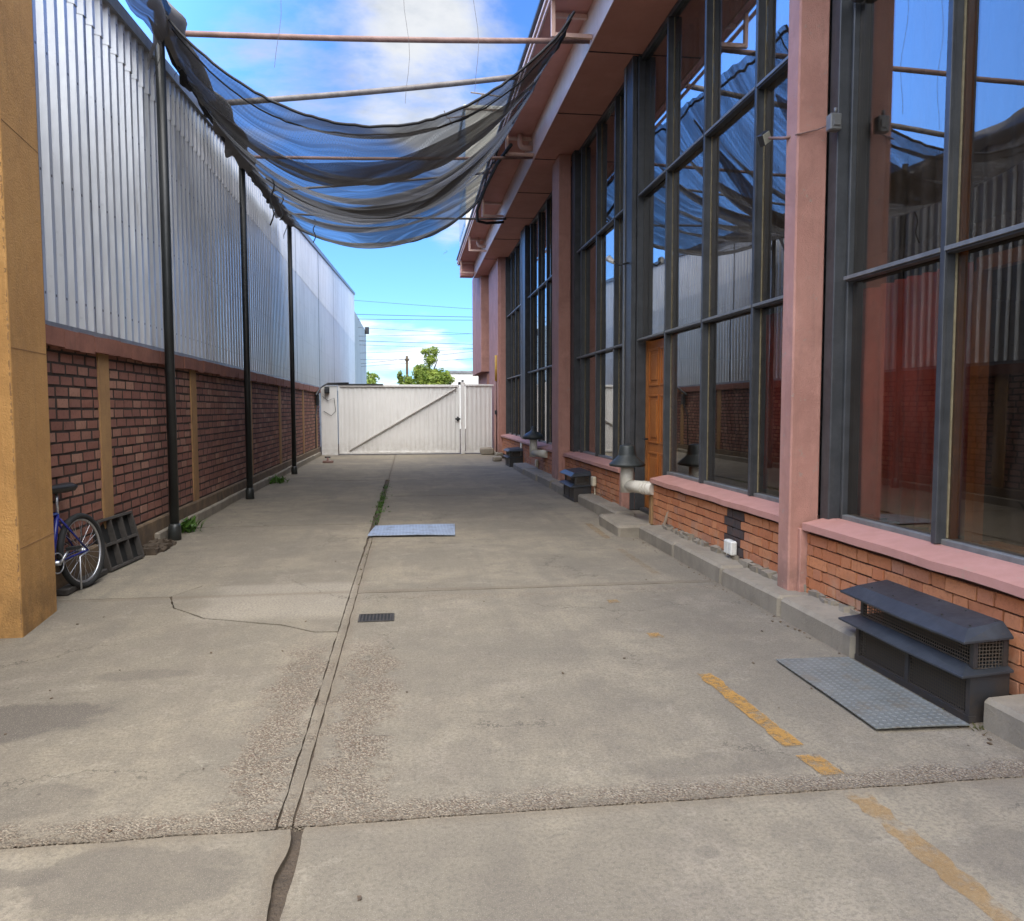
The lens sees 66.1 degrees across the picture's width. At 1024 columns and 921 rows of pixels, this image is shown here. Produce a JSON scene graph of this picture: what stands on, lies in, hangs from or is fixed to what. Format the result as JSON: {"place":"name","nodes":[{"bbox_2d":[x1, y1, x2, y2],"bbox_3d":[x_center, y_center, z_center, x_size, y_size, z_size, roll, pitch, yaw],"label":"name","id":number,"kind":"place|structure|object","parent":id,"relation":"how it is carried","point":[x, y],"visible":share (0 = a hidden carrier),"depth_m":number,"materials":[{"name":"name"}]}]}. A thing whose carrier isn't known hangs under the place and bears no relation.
{"place":"outdoors","nodes":[
{"label":"outdoors","id":0,"kind":"place"},
{"bbox_2d":[118,0,538,384],"label":"sky","id":1,"kind":"structure","parent":0,"point":[418,273],"materials":[{"name":"blue"}]},
{"bbox_2d":[376,319,417,319],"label":"power line","id":2,"kind":"object","parent":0,"point":[396,319],"visible":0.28,"depth_m":49.69,"materials":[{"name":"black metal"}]},
{"bbox_2d":[357,314,456,316],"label":"power line","id":3,"kind":"object","parent":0,"point":[408,315],"visible":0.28,"depth_m":49.39,"materials":[{"name":"black metal"}]},
{"bbox_2d":[355,300,468,308],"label":"power line","id":4,"kind":"object","parent":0,"point":[411,304],"visible":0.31,"depth_m":49.06,"materials":[{"name":"black metal"}]},
{"bbox_2d":[373,341,453,343],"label":"power line","id":5,"kind":"object","parent":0,"point":[414,342],"visible":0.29,"depth_m":50.94,"materials":[{"name":"black metal"}]},
{"bbox_2d":[338,429,505,459],"bbox_3d":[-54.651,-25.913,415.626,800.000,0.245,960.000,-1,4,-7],"label":"ground","id":6,"kind":"structure","parent":0,"point":[460,443],"depth_m":35.84,"materials":[{"name":"concrete"}]},
{"bbox_2d":[142,538,176,555],"bbox_3d":[-4.100,1.005,8.976,0.384,0.133,0.896,-1,4,-7],"label":"soil heap","id":7,"kind":"object","parent":6,"relation":"on","point":[156,546],"visible":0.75,"depth_m":8.93,"materials":[{"name":"brown soil"}]},
{"bbox_2d":[45,324,321,595],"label":"brick wall","id":8,"kind":"structure","parent":6,"relation":"on","point":[107,422],"depth_m":9.24,"materials":[{"name":"brick"}]},
{"bbox_2d":[315,395,318,447],"bbox_3d":[-6.385,-1.286,25.802,0.100,1.751,0.618,-1,4,-7],"label":"conduit","id":9,"kind":"object","parent":8,"relation":"attached to","point":[317,400],"visible":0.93,"depth_m":25.56,"materials":[{"name":"black metal"}]},
{"bbox_2d":[32,0,354,450],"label":"warehouse","id":10,"kind":"structure","parent":6,"relation":"on","point":[95,89],"depth_m":9.50,"materials":[{"name":"metal"}]},
{"bbox_2d":[170,480,388,920],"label":"joint soil","id":11,"kind":"structure","parent":6,"relation":"on","point":[282,883],"depth_m":2.82,"materials":[{"name":"soil"}]},
{"bbox_2d":[370,482,391,525],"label":"grass","id":12,"kind":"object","parent":11,"relation":"on","point":[382,500],"visible":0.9,"depth_m":13.04,"materials":[{"name":"green plant"}]},
{"bbox_2d":[357,542,985,734],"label":"dry grass","id":13,"kind":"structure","parent":11,"relation":"on","point":[974,726],"depth_m":3.95,"materials":[{"name":"beige plant"}]},
{"bbox_2d":[354,311,366,383],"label":"annex","id":14,"kind":"object","parent":6,"relation":"on","point":[360,353],"visible":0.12,"depth_m":51.46,"materials":[{"name":"paint"}]},
{"bbox_2d":[358,327,468,333],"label":"power line","id":15,"kind":"object","parent":14,"relation":"hanging from","point":[411,330],"visible":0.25,"depth_m":50.20,"materials":[{"name":"black metal"}]},
{"bbox_2d":[362,351,472,363],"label":"power line","id":16,"kind":"object","parent":14,"relation":"attached to","point":[418,357],"visible":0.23,"depth_m":52.37,"materials":[{"name":"black metal"}]},
{"bbox_2d":[388,334,452,335],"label":"power line","id":17,"kind":"object","parent":14,"relation":"attached to","point":[405,335],"visible":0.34,"depth_m":50.51,"materials":[{"name":"black metal"}]},
{"bbox_2d":[371,358,471,365],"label":"power line","id":18,"kind":"object","parent":14,"relation":"hanging from","point":[418,362],"visible":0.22,"depth_m":52.79,"materials":[{"name":"black metal"}]},
{"bbox_2d":[373,345,472,348],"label":"power line","id":19,"kind":"object","parent":14,"relation":"hanging from","point":[411,346],"visible":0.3,"depth_m":51.27,"materials":[{"name":"black metal"}]},
{"bbox_2d":[367,371,379,383],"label":"tree","id":20,"kind":"object","parent":6,"relation":"on","point":[371,378],"visible":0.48,"depth_m":64.52,"materials":[{"name":"green plant"}]},
{"bbox_2d":[396,370,414,384],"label":"tree","id":21,"kind":"object","parent":6,"relation":"on","point":[404,380],"visible":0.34,"depth_m":45.24,"materials":[{"name":"green plant"}]},
{"bbox_2d":[405,356,408,376],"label":"utility pole","id":22,"kind":"object","parent":6,"relation":"on","point":[406,359],"visible":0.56,"depth_m":49.20,"materials":[{"name":"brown wood"}]},
{"bbox_2d":[411,346,455,384],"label":"tree","id":23,"kind":"object","parent":6,"relation":"on","point":[423,374],"visible":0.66,"depth_m":44.28,"materials":[{"name":"green plant"}]},
{"bbox_2d":[448,371,477,428],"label":"white building","id":24,"kind":"structure","parent":6,"relation":"on","point":[467,377],"depth_m":59.78,"materials":[{"name":"metal"}]},
{"bbox_2d":[599,513,648,536],"bbox_3d":[1.465,0.861,10.278,0.434,0.210,1.052,-1,4,-7],"label":"step","id":25,"kind":"object","parent":6,"relation":"on","point":[623,525],"visible":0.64,"depth_m":10.00,"materials":[{"name":"concrete"}]},
{"bbox_2d":[456,0,1023,694],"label":"office building","id":26,"kind":"structure","parent":6,"relation":"on","point":[680,404],"depth_m":7.58,"materials":[{"name":"pink paint"}]},
{"bbox_2d":[125,0,575,252],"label":"shade net","id":27,"kind":"object","parent":26,"relation":"hanging from","point":[403,183],"visible":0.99,"depth_m":10.14,"materials":[{"name":"fabric"}]},
{"bbox_2d":[404,9,409,101],"bbox_3d":[-1.208,-5.160,8.999,0.066,2.100,0.004,-1,4,-7],"label":"hanging wire","id":28,"kind":"object","parent":27,"relation":"hanging from","point":[409,56],"visible":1,"depth_m":9.04,"materials":[{"name":"grey metal"}]},
{"bbox_2d":[473,0,478,83],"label":"hanging wire","id":29,"kind":"object","parent":27,"relation":"hanging from","point":[478,45],"visible":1,"depth_m":8.74,"materials":[{"name":"grey metal"}]},
{"bbox_2d":[185,30,589,43],"bbox_3d":[-1.600,-5.525,10.273,5.527,0.448,0.072,-1,4,-11],"label":"crossing tube","id":30,"kind":"object","parent":26,"relation":"attached to","point":[309,37],"visible":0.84,"depth_m":10.21,"materials":[{"name":"metal"}]},
{"bbox_2d":[268,74,512,101],"bbox_3d":[-2.217,-5.905,12.531,4.939,1.004,0.090,-1,4,-15],"label":"crossing tube","id":31,"kind":"object","parent":26,"relation":"attached to","point":[359,92],"visible":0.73,"depth_m":12.56,"materials":[{"name":"grey metal"}]},
{"bbox_2d":[307,156,532,159],"bbox_3d":[-2.228,-5.870,15.236,5.471,0.347,0.060,-1,4,-11],"label":"crossing tube","id":32,"kind":"object","parent":26,"relation":"attached to","point":[505,157],"visible":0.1,"depth_m":15.61,"materials":[{"name":"brown metal"}]},
{"bbox_2d":[465,384,493,452],"bbox_3d":[-1.139,-1.459,27.459,1.005,2.390,0.080,-1,4,-7],"label":"fence panel","id":33,"kind":"object","parent":26,"relation":"attached to","point":[478,416],"visible":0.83,"depth_m":27.46,"materials":[{"name":"white paint"}]},
{"bbox_2d":[459,218,505,219],"bbox_3d":[-2.822,-6.178,19.939,5.414,0.131,0.052,-1,4,-10],"label":"crossing tube","id":34,"kind":"object","parent":26,"relation":"attached to","point":[483,219],"visible":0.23,"depth_m":20.27,"materials":[{"name":"brown metal"}]},
{"bbox_2d":[495,355,496,451],"bbox_3d":[-0.529,-1.890,26.389,0.098,3.250,0.160,-1,4,-7],"label":"pipe guard","id":35,"kind":"object","parent":26,"relation":"on","point":[496,396],"visible":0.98,"depth_m":26.33,"materials":[{"name":"red metal"}]},
{"bbox_2d":[507,191,551,444],"bbox_3d":[0.529,-3.441,21.269,0.160,5.800,9.600,-1,4,-7],"label":"window","id":36,"kind":"structure","parent":26,"relation":"in","point":[540,297],"depth_m":20.41,"materials":[{"name":"metal"}]},
{"bbox_2d":[523,426,547,457],"bbox_3d":[0.552,-0.425,18.018,0.496,0.700,0.937,-1,4,-15],"label":"vent pipe","id":37,"kind":"object","parent":26,"relation":"attached to","point":[533,436],"visible":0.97,"depth_m":18.07,"materials":[{"name":"white plastic"}]},
{"bbox_2d":[535,459,538,468],"bbox_3d":[0.593,0.135,18.863,0.066,0.310,0.150,-1,4,-7],"label":"socket box","id":38,"kind":"object","parent":26,"relation":"attached to","point":[536,463],"visible":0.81,"depth_m":18.80,"materials":[{"name":"beige plastic"}]},
{"bbox_2d":[591,476,595,494],"bbox_3d":[1.354,0.416,13.068,0.066,0.302,0.150,-1,4,-7],"label":"socket box","id":39,"kind":"object","parent":26,"relation":"attached to","point":[593,481],"visible":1,"depth_m":13.00,"materials":[{"name":"beige plastic"}]},
{"bbox_2d":[576,82,623,460],"bbox_3d":[1.562,-2.918,13.414,0.160,5.800,3.680,-1,4,-7],"label":"window","id":40,"kind":"structure","parent":26,"relation":"in","point":[600,153],"depth_m":13.62,"materials":[{"name":"metal"}]},
{"bbox_2d":[606,255,628,265],"bbox_3d":[1.522,-2.907,11.430,0.359,0.174,0.113,3,5,41],"label":"spotlight","id":41,"kind":"object","parent":26,"relation":"attached to","point":[609,259],"visible":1,"depth_m":11.43,"materials":[{"name":"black metal"}]},
{"bbox_2d":[606,75,655,342],"bbox_3d":[1.855,-3.913,13.402,0.113,3.690,3.550,-1,4,-7],"label":"window glass","id":42,"kind":"object","parent":26,"relation":"hanging from","point":[609,331],"visible":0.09,"depth_m":13.09,"materials":[{"name":"clear glass"}]},
{"bbox_2d":[609,444,654,494],"bbox_3d":[1.560,0.112,10.281,0.476,0.633,0.757,-1,4,-15],"label":"vent pipe","id":43,"kind":"object","parent":26,"relation":"attached to","point":[627,460],"visible":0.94,"depth_m":10.29,"materials":[{"name":"white plastic"}]},
{"bbox_2d":[643,333,678,507],"bbox_3d":[2.002,-0.478,10.749,0.132,2.390,1.210,-1,4,-7],"label":"door","id":44,"kind":"structure","parent":26,"relation":"in","point":[653,438],"depth_m":10.81,"materials":[{"name":"orange wood"}]},
{"bbox_2d":[637,0,787,514],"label":"window","id":45,"kind":"structure","parent":26,"relation":"in","point":[762,81],"depth_m":8.63,"materials":[{"name":"metal"}]},
{"bbox_2d":[663,0,788,324],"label":"window glass","id":46,"kind":"object","parent":26,"relation":"hanging from","point":[733,146],"visible":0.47,"depth_m":8.88,"materials":[{"name":"clear glass"}]},
{"bbox_2d":[724,539,736,555],"bbox_3d":[2.083,0.828,7.516,0.070,0.135,0.180,-1,4,-7],"label":"socket box","id":47,"kind":"object","parent":26,"relation":"attached to","point":[730,546],"visible":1,"depth_m":7.44,"materials":[{"name":"white plastic"}]},
{"bbox_2d":[763,311,782,491],"bbox_3d":[2.612,-0.565,7.609,0.106,1.740,0.750,-1,4,-7],"label":"window glass","id":48,"kind":"object","parent":26,"relation":"hanging from","point":[774,334],"visible":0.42,"depth_m":7.75,"materials":[{"name":"clear glass"}]},
{"bbox_2d":[757,126,825,146],"bbox_3d":[2.163,-2.546,6.068,0.152,0.152,0.595,-3,5,-35],"label":"floodlight","id":49,"kind":"object","parent":26,"relation":"attached to","point":[764,138],"visible":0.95,"depth_m":6.23,"materials":[{"name":"black metal"}]},
{"bbox_2d":[826,107,841,132],"bbox_3d":[2.383,-2.519,5.819,0.090,0.160,0.085,-1,4,-7],"label":"junction box","id":50,"kind":"object","parent":26,"relation":"attached to","point":[834,122],"visible":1,"depth_m":5.79,"materials":[{"name":"grey plastic"}]},
{"bbox_2d":[857,262,973,535],"bbox_3d":[2.717,-0.445,5.963,0.102,1.720,2.050,-1,4,-8],"label":"window glass","id":51,"kind":"object","parent":26,"relation":"hanging from","point":[898,388],"visible":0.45,"depth_m":5.56,"materials":[{"name":"clear glass"}]},
{"bbox_2d":[842,0,1023,565],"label":"window","id":52,"kind":"structure","parent":26,"relation":"in","point":[952,253],"depth_m":4.81,"materials":[{"name":"metal"}]},
{"bbox_2d":[864,0,1023,258],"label":"window glass","id":53,"kind":"object","parent":26,"relation":"hanging from","point":[906,108],"visible":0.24,"depth_m":5.53,"materials":[{"name":"clear glass"}]},
{"bbox_2d":[964,245,1023,553],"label":"inner window frame","id":54,"kind":"structure","parent":26,"relation":"in","point":[985,265],"depth_m":4.78,"materials":[{"name":"black metal"}]},
{"bbox_2d":[444,92,484,245],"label":"tank house","id":55,"kind":"structure","parent":0,"point":[462,225],"depth_m":29.49,"materials":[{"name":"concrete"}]},
{"bbox_2d":[0,453,1023,920],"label":"pavement","id":56,"kind":"structure","parent":0,"point":[492,763],"depth_m":3.75,"materials":[{"name":"concrete"}]},
{"bbox_2d":[0,0,56,638],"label":"pillar","id":57,"kind":"structure","parent":56,"relation":"on","point":[28,600],"depth_m":5.62,"materials":[{"name":"paint"}]},
{"bbox_2d":[52,482,104,589],"bbox_3d":[-3.844,0.694,6.527,0.551,0.965,1.647,1,4,16],"label":"bicycle","id":58,"kind":"object","parent":56,"relation":"on","point":[60,562],"visible":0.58,"depth_m":6.87,"materials":[{"name":"metal"}]},
{"bbox_2d":[56,569,107,595],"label":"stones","id":59,"kind":"object","parent":56,"relation":"on","point":[67,589],"visible":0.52,"depth_m":6.87,"materials":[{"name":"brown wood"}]},
{"bbox_2d":[94,510,144,571],"bbox_3d":[-4.033,0.819,8.074,0.198,0.517,0.782,0,4,-2],"label":"crate","id":60,"kind":"object","parent":56,"relation":"on","point":[123,544],"visible":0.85,"depth_m":8.14,"materials":[{"name":"grey wood"}]},
{"bbox_2d":[155,41,181,540],"bbox_3d":[-4.130,-2.150,9.422,0.152,6.350,0.156,-1,4,-7],"label":"steel post","id":61,"kind":"object","parent":56,"relation":"on","point":[174,530],"visible":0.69,"depth_m":9.39,"materials":[{"name":"black metal"}]},
{"bbox_2d":[180,515,209,532],"bbox_3d":[-4.264,0.826,10.369,0.675,0.186,0.734,-1,4,-7],"label":"weed","id":62,"kind":"object","parent":56,"relation":"on","point":[188,525],"visible":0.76,"depth_m":10.27,"materials":[{"name":"green plant"}]},
{"bbox_2d":[239,168,253,498],"bbox_3d":[-4.647,-2.412,13.733,0.148,6.300,0.152,-1,4,-7],"label":"steel post","id":63,"kind":"object","parent":56,"relation":"on","point":[249,492],"visible":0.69,"depth_m":13.71,"materials":[{"name":"black metal"}]},
{"bbox_2d":[269,475,288,483],"bbox_3d":[-5.119,0.404,16.880,0.786,0.162,0.876,-3,5,-38],"label":"weed","id":64,"kind":"object","parent":56,"relation":"on","point":[275,479],"visible":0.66,"depth_m":16.85,"materials":[{"name":"green plant"}]},
{"bbox_2d":[287,225,297,473],"bbox_3d":[-5.304,-2.776,18.960,0.146,6.330,0.150,-1,4,-7],"label":"steel post","id":65,"kind":"object","parent":56,"relation":"on","point":[291,336],"visible":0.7,"depth_m":18.93,"materials":[{"name":"black metal"}]},
{"bbox_2d":[323,456,333,462],"bbox_3d":[-5.385,-0.023,23.044,0.300,0.192,0.160,-1,4,-7],"label":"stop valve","id":66,"kind":"object","parent":56,"relation":"on","point":[328,460],"visible":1,"depth_m":23.01,"materials":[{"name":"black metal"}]},
{"bbox_2d":[321,386,337,454],"bbox_3d":[-6.209,-1.357,26.764,0.540,2.360,0.109,-1,4,-7],"label":"fence panel","id":67,"kind":"object","parent":56,"relation":"on","point":[329,423],"visible":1,"depth_m":26.77,"materials":[{"name":"white paint"}]},
{"bbox_2d":[324,387,329,392],"bbox_3d":[-6.246,-2.376,26.580,0.160,0.220,0.190,-1,4,-7],"label":"security lamp","id":68,"kind":"object","parent":67,"relation":"attached to","point":[326,389],"visible":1,"depth_m":26.51,"materials":[{"name":"black metal"}]},
{"bbox_2d":[358,613,394,622],"bbox_3d":[-1.036,1.215,6.020,0.270,0.036,0.220,-1,4,-7],"label":"drain grate","id":69,"kind":"object","parent":56,"relation":"in","point":[380,617],"visible":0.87,"depth_m":6.01,"materials":[{"name":"metal"}]},
{"bbox_2d":[327,384,459,453],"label":"sliding gate","id":70,"kind":"structure","parent":56,"relation":"on","point":[394,419],"depth_m":27.09,"materials":[{"name":"white metal"}]},
{"bbox_2d":[315,382,348,395],"bbox_3d":[-6.162,-2.384,26.313,0.541,0.486,1.467,3,5,36],"label":"conduit","id":71,"kind":"object","parent":70,"relation":"attached to","point":[319,389],"visible":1,"depth_m":26.62,"materials":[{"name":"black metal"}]},
{"bbox_2d":[368,524,454,535],"bbox_3d":[-1.282,0.902,10.222,1.130,0.024,0.960,-1,4,-7],"label":"checker plate","id":72,"kind":"object","parent":56,"relation":"on","point":[421,529],"visible":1,"depth_m":10.20,"materials":[{"name":"silver metal"}]},
{"bbox_2d":[458,380,464,453],"bbox_3d":[-1.750,-1.507,27.366,0.220,2.560,0.120,-1,4,-7],"label":"gate post","id":73,"kind":"object","parent":56,"relation":"on","point":[462,385],"visible":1,"depth_m":27.31,"materials":[{"name":"white metal"}]},
{"bbox_2d":[480,447,493,454],"bbox_3d":[-0.875,-0.322,27.045,0.454,0.274,0.460,-1,4,-7],"label":"stone block","id":74,"kind":"object","parent":56,"relation":"on","point":[487,451],"depth_m":26.84,"materials":[{"name":"stone"}]},
{"bbox_2d":[492,456,501,461],"bbox_3d":[-0.444,-0.050,23.696,0.291,0.173,0.334,-1,4,-7],"label":"stone block","id":75,"kind":"object","parent":56,"relation":"on","point":[496,458],"depth_m":23.56,"materials":[{"name":"stone"}]},
{"bbox_2d":[4,519,991,900],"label":"litter","id":76,"kind":"object","parent":56,"relation":"on","point":[562,673],"visible":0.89,"depth_m":4.46,"materials":[{"name":"brown plant"}]},
{"bbox_2d":[503,447,522,466],"bbox_3d":[0.019,-0.108,21.819,0.436,0.502,1.030,-1,4,-7],"label":"vent hood","id":77,"kind":"object","parent":56,"relation":"on","point":[513,455],"visible":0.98,"depth_m":21.36,"materials":[{"name":"black metal"}]},
{"bbox_2d":[559,467,590,501],"bbox_3d":[1.103,0.413,13.859,0.363,0.521,1.030,-1,4,-7],"label":"vent hood","id":78,"kind":"object","parent":56,"relation":"on","point":[575,482],"visible":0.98,"depth_m":13.46,"materials":[{"name":"black metal"}]},
{"bbox_2d":[155,452,1023,749],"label":"kerb","id":79,"kind":"structure","parent":56,"relation":"on","point":[817,618],"depth_m":6.53,"materials":[{"name":"concrete"}]},
{"bbox_2d":[663,510,668,524],"bbox_3d":[1.855,0.710,9.494,0.115,0.268,0.043,2,4,29],"label":"wooden stick","id":80,"kind":"object","parent":79,"relation":"on","point":[665,519],"visible":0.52,"depth_m":9.48,"materials":[{"name":"brown wood"}]},
{"bbox_2d":[662,524,859,614],"bbox_3d":[2.136,0.946,7.345,0.154,0.119,4.569,-1,4,-7],"label":"kerb rubble","id":81,"kind":"object","parent":79,"relation":"on","point":[751,565],"visible":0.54,"depth_m":6.89,"materials":[{"name":"concrete"}]},
{"bbox_2d":[647,633,840,774],"bbox_3d":[1.136,1.168,6.411,0.689,0.001,9.026,0,4,-2],"label":"road marking","id":82,"kind":"object","parent":56,"relation":"on","point":[776,730],"visible":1,"depth_m":3.99,"materials":[{"name":"yellow paint"}]},
{"bbox_2d":[776,657,969,728],"bbox_3d":[1.969,1.285,4.444,0.490,0.013,1.110,-1,4,-7],"label":"checker plate","id":83,"kind":"object","parent":56,"relation":"on","point":[875,700],"visible":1,"depth_m":4.33,"materials":[{"name":"grey metal"}]},
{"bbox_2d":[838,580,1013,722],"bbox_3d":[2.320,1.044,4.532,0.287,0.500,1.155,-1,4,-7],"label":"vent hood","id":84,"kind":"object","parent":56,"relation":"on","point":[951,658],"visible":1,"depth_m":4.30,"materials":[{"name":"black metal"}]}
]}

